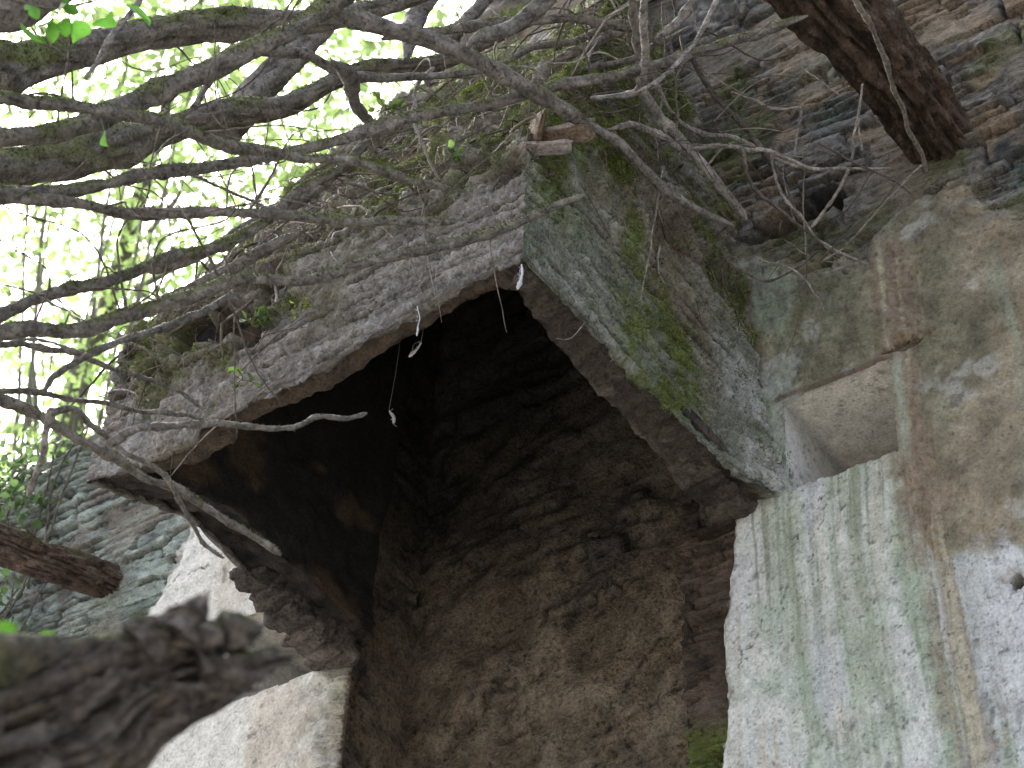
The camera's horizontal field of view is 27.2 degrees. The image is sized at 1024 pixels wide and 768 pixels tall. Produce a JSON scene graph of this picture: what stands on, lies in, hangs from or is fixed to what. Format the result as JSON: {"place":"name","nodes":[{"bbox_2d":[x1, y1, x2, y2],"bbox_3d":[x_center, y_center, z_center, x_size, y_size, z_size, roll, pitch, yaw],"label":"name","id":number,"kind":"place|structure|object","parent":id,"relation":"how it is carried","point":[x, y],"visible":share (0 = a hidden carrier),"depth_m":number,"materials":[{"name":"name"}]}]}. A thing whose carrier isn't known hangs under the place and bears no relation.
{"place":"outdoors","nodes":[
{"label":"outdoors","id":0,"kind":"place"},
{"bbox_2d":[0,0,474,483],"label":"sky","id":1,"kind":"structure","parent":0,"point":[58,238],"materials":[{"name":"white"}]},
{"bbox_3d":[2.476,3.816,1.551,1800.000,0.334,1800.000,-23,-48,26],"label":"ground","id":2,"kind":"structure","parent":0,"visible":0},
{"bbox_2d":[0,114,300,482],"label":"tree","id":3,"kind":"object","parent":2,"relation":"on","point":[15,364],"visible":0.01,"depth_m":22.60,"materials":[{"name":"green plant"}]},
{"bbox_2d":[0,589,305,767],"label":"broken log","id":4,"kind":"object","parent":2,"relation":"on","point":[141,691],"visible":1,"depth_m":2.45,"materials":[{"name":"brown wood"}]},
{"bbox_2d":[0,620,55,634],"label":"leaf pair","id":5,"kind":"object","parent":4,"relation":"on","point":[8,627],"visible":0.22,"depth_m":2.50,"materials":[{"name":"green plant"}]},
{"bbox_2d":[5,122,303,463],"bbox_3d":[-0.613,4.811,16.608,9.345,18.555,9.206,-23,-48,26],"label":"tree","id":6,"kind":"object","parent":2,"relation":"on","point":[111,355],"depth_m":19.22,"materials":[{"name":"green plant"}]},
{"bbox_2d":[0,0,474,477],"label":"tree","id":7,"kind":"object","parent":2,"relation":"on","point":[131,237],"visible":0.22,"depth_m":25.77,"materials":[{"name":"green plant"}]},
{"bbox_2d":[0,0,584,558],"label":"leaning tree","id":8,"kind":"object","parent":2,"relation":"on","point":[68,148],"visible":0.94,"depth_m":5.25,"materials":[{"name":"brown plant"}]},
{"bbox_2d":[12,0,150,42],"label":"leafy twig","id":9,"kind":"object","parent":8,"relation":"attached to","point":[77,30],"visible":1,"depth_m":4.23,"materials":[{"name":"green plant"}]},
{"bbox_2d":[100,118,107,146],"bbox_3d":[-0.849,-0.526,4.394,0.037,0.098,0.018,-23,-48,26],"label":"hanging leaf","id":10,"kind":"object","parent":8,"relation":"hanging from","point":[103,141],"visible":1,"depth_m":4.38,"materials":[{"name":"green plant"}]},
{"bbox_2d":[86,0,793,767],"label":"chimney hood","id":11,"kind":"object","parent":2,"relation":"on","point":[480,558],"visible":0.66,"depth_m":6.99,"materials":[{"name":"stone"}]},
{"bbox_2d":[227,366,260,388],"bbox_3d":[-0.768,-0.013,5.997,0.054,0.088,0.109,-23,-48,26],"label":"seedling","id":12,"kind":"object","parent":11,"relation":"attached to","point":[238,372],"visible":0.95,"depth_m":6.00,"materials":[{"name":"green plant"}]},
{"bbox_2d":[239,306,274,328],"bbox_3d":[-0.738,-0.201,6.157,0.107,0.099,0.098,12,-43,-9],"label":"seedling","id":13,"kind":"object","parent":11,"relation":"attached to","point":[258,319],"visible":1,"depth_m":6.16,"materials":[{"name":"green plant"}]},
{"bbox_2d":[290,297,311,320],"bbox_3d":[-0.601,-0.222,6.033,0.063,0.057,0.076,4,-42,-1],"label":"seedling","id":14,"kind":"object","parent":11,"relation":"attached to","point":[303,304],"visible":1,"depth_m":6.02,"materials":[{"name":"green plant"}]},
{"bbox_2d":[368,91,405,119],"bbox_3d":[-0.357,-0.799,6.061,0.113,0.073,0.141,5,-42,-2],"label":"seedling","id":15,"kind":"object","parent":11,"relation":"attached to","point":[394,105],"visible":0.92,"depth_m":6.06,"materials":[{"name":"green plant"}]},
{"bbox_2d":[389,344,399,426],"bbox_3d":[-0.348,-0.069,6.437,0.019,0.482,0.058,-6,-43,10],"label":"cobweb","id":16,"kind":"object","parent":11,"relation":"hanging from","point":[393,418],"visible":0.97,"depth_m":6.29},
{"bbox_2d":[61,0,762,474],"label":"twig litter","id":17,"kind":"object","parent":11,"relation":"on","point":[405,134],"visible":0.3,"depth_m":6.70,"materials":[{"name":"brown plant"}]},
{"bbox_2d":[0,0,824,316],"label":"overgrown shrub","id":18,"kind":"object","parent":11,"relation":"on","point":[410,32],"visible":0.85,"depth_m":6.03,"materials":[{"name":"brown plant"}]},
{"bbox_2d":[634,0,921,357],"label":"dead brush","id":19,"kind":"object","parent":18,"relation":"on","point":[767,156],"visible":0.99,"depth_m":6.21,"materials":[{"name":"wood"}]},
{"bbox_2d":[408,332,422,356],"bbox_3d":[-0.264,-0.265,6.140,0.050,0.486,0.031,-14,-45,17],"label":"cobweb","id":20,"kind":"object","parent":11,"relation":"hanging from","point":[412,352],"visible":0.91,"depth_m":5.99},
{"bbox_2d":[416,306,419,335],"bbox_3d":[-0.256,-0.168,5.666,0.019,0.118,0.009,-14,-45,18],"label":"cobweb","id":21,"kind":"object","parent":11,"relation":"hanging from","point":[418,322],"visible":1,"depth_m":5.66},
{"bbox_2d":[91,0,792,493],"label":"moss","id":22,"kind":"object","parent":11,"relation":"on","point":[627,170],"visible":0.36,"depth_m":6.53,"materials":[{"name":"green plant"}]},
{"bbox_2d":[447,139,463,164],"bbox_3d":[-0.146,-0.636,6.159,0.061,0.117,0.126,-16,-46,20],"label":"seedling","id":23,"kind":"object","parent":11,"relation":"on","point":[457,155],"visible":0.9,"depth_m":6.14,"materials":[{"name":"green plant"}]},
{"bbox_2d":[516,264,523,289],"bbox_3d":[0.021,-0.282,5.564,0.018,0.085,0.016,19,-45,-17],"label":"cobweb","id":24,"kind":"object","parent":11,"relation":"hanging from","point":[519,284],"visible":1,"depth_m":5.55},
{"bbox_2d":[528,109,546,141],"bbox_3d":[0.069,-0.724,6.003,0.021,0.168,0.184,13,-43,-11],"label":"loose slab","id":25,"kind":"object","parent":11,"relation":"on","point":[536,128],"depth_m":5.94,"materials":[{"name":"beige stone"}]},
{"bbox_2d":[517,139,573,155],"bbox_3d":[0.091,-0.663,5.943,0.173,0.019,0.052,-4,-43,7],"label":"loose slab","id":26,"kind":"object","parent":11,"relation":"on","point":[556,147],"depth_m":5.93,"materials":[{"name":"grey stone"}]},
{"bbox_2d":[541,118,595,143],"bbox_3d":[0.155,-0.707,5.982,0.175,0.119,0.082,-11,-44,15],"label":"loose slab","id":27,"kind":"object","parent":11,"relation":"on","point":[579,133],"depth_m":5.94,"materials":[{"name":"brown stone"}]},
{"bbox_2d":[0,0,1023,767],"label":"ruined wall","id":28,"kind":"structure","parent":2,"relation":"on","point":[854,594],"depth_m":6.55,"materials":[{"name":"stone"}]},
{"bbox_2d":[0,568,46,632],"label":"ivy","id":29,"kind":"object","parent":28,"relation":"attached to","point":[5,572],"visible":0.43,"depth_m":8.47,"materials":[{"name":"green plant"}]},
{"bbox_2d":[0,423,88,540],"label":"ivy","id":30,"kind":"object","parent":28,"relation":"attached to","point":[12,485],"visible":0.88,"depth_m":8.90,"materials":[{"name":"green plant"}]},
{"bbox_2d":[0,523,122,597],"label":"floor beam","id":31,"kind":"structure","parent":28,"relation":"attached to","point":[26,553],"depth_m":8.03,"materials":[{"name":"brown wood"}]},
{"bbox_2d":[762,0,972,164],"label":"floor beam","id":32,"kind":"structure","parent":28,"relation":"attached to","point":[838,34],"depth_m":6.66,"materials":[{"name":"brown wood"}]},
{"bbox_2d":[852,0,927,171],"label":"hanging vine","id":33,"kind":"object","parent":32,"relation":"hanging from","point":[866,17],"visible":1,"depth_m":5.51,"materials":[{"name":"grey plant"}]}
]}

